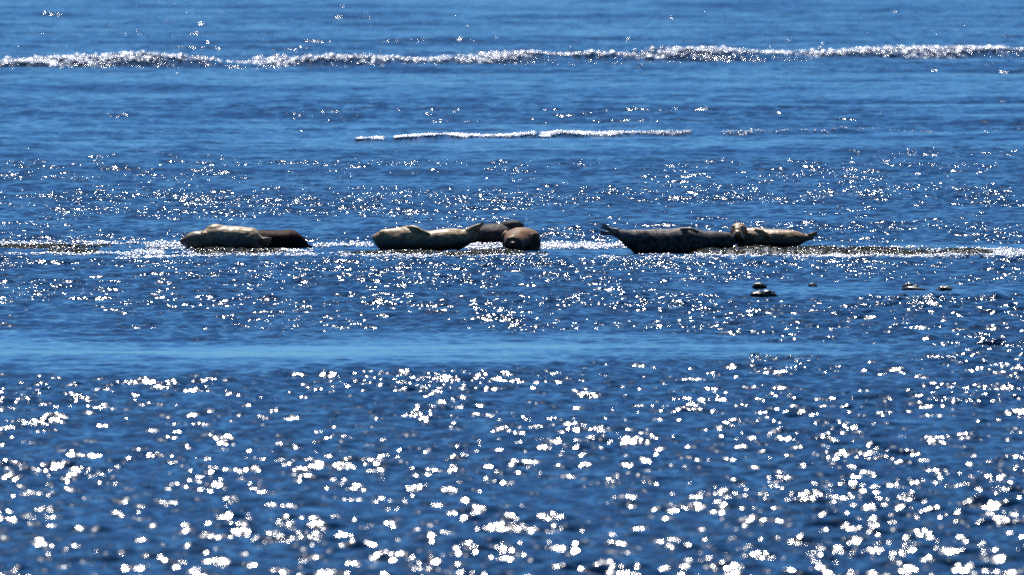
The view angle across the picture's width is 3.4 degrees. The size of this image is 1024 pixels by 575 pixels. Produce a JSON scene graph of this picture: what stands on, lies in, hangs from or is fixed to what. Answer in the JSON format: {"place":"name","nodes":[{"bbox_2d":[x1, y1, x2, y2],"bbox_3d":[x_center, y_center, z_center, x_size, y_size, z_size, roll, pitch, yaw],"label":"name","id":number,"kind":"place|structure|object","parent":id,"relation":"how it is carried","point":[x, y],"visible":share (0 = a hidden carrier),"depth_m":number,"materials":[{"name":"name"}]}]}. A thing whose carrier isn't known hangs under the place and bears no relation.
{"place":"outdoors","nodes":[
{"label":"outdoors","id":0,"kind":"place"},
{"bbox_2d":[0,0,1023,574],"bbox_3d":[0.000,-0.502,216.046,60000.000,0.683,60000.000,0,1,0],"label":"water","id":1,"kind":"structure","parent":0,"point":[554,412],"depth_m":187.80,"materials":[{"name":"blue liquid"}]},
{"bbox_2d":[180,224,271,248],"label":"seal","id":2,"kind":"object","parent":1,"relation":"on","point":[220,235],"visible":0.81,"depth_m":215.88,"materials":[{"name":"beige fur"}]},
{"bbox_2d":[258,229,311,247],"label":"seal","id":3,"kind":"object","parent":1,"relation":"on","point":[288,238],"visible":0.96,"depth_m":216.77,"materials":[{"name":"brown fur"}]},
{"bbox_2d":[372,222,483,249],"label":"seal","id":4,"kind":"object","parent":1,"relation":"on","point":[412,237],"visible":0.97,"depth_m":215.79,"materials":[{"name":"beige fur"}]},
{"bbox_2d":[0,246,983,255],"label":"reef","id":5,"kind":"object","parent":1,"relation":"on","point":[822,250],"visible":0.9,"depth_m":213.38},
{"bbox_2d":[502,227,540,250],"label":"seal","id":6,"kind":"object","parent":5,"relation":"on","point":[523,238],"visible":1,"depth_m":215.31,"materials":[{"name":"brown fur"}]},
{"bbox_2d":[599,223,736,252],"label":"seal","id":7,"kind":"object","parent":5,"relation":"on","point":[683,240],"visible":1,"depth_m":214.31,"materials":[{"name":"fur"}]},
{"bbox_2d":[730,223,817,247],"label":"seal","id":8,"kind":"object","parent":5,"relation":"on","point":[743,234],"visible":1,"depth_m":215.17,"materials":[{"name":"beige fur"}]},
{"bbox_2d":[0,243,993,362],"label":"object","id":9,"kind":"object","parent":1,"relation":"on","point":[63,247],"visible":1,"depth_m":213.66,"materials":[{"name":"grey stone"}]},
{"bbox_2d":[472,220,523,243],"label":"seal","id":10,"kind":"object","parent":1,"relation":"on","point":[490,233],"visible":0.52,"depth_m":219.27,"materials":[{"name":"grey fur"}]},
{"bbox_2d":[0,45,1023,66],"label":"breaker foam","id":11,"kind":"object","parent":1,"relation":"on","point":[49,61],"visible":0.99,"depth_m":453.69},
{"bbox_2d":[0,238,1023,259],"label":"foam","id":12,"kind":"object","parent":1,"relation":"on","point":[552,244],"visible":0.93,"depth_m":213.47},
{"bbox_2d":[354,127,996,139],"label":"wavelet foam","id":13,"kind":"object","parent":1,"relation":"on","point":[545,134],"visible":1,"depth_m":309.18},
{"bbox_2d":[751,282,767,288],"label":"kelp clump","id":14,"kind":"object","parent":1,"relation":"on","point":[756,285],"visible":1,"depth_m":193.82,"materials":[{"name":"black plant"}]},
{"bbox_2d":[750,290,777,296],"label":"kelp clump","id":15,"kind":"object","parent":1,"relation":"on","point":[766,293],"visible":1,"depth_m":189.85,"materials":[{"name":"black plant"}]},
{"bbox_2d":[902,282,927,289],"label":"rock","id":16,"kind":"object","parent":1,"relation":"on","point":[908,286],"visible":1,"depth_m":193.18,"materials":[{"name":"grey stone"}]},
{"bbox_2d":[935,285,951,290],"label":"kelp clump","id":17,"kind":"object","parent":1,"relation":"on","point":[944,288],"visible":1,"depth_m":193.01,"materials":[{"name":"black plant"}]},
{"bbox_2d":[808,283,817,286],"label":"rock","id":18,"kind":"object","parent":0,"point":[813,285],"visible":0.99,"depth_m":195.89,"materials":[{"name":"grey stone"}]}
]}

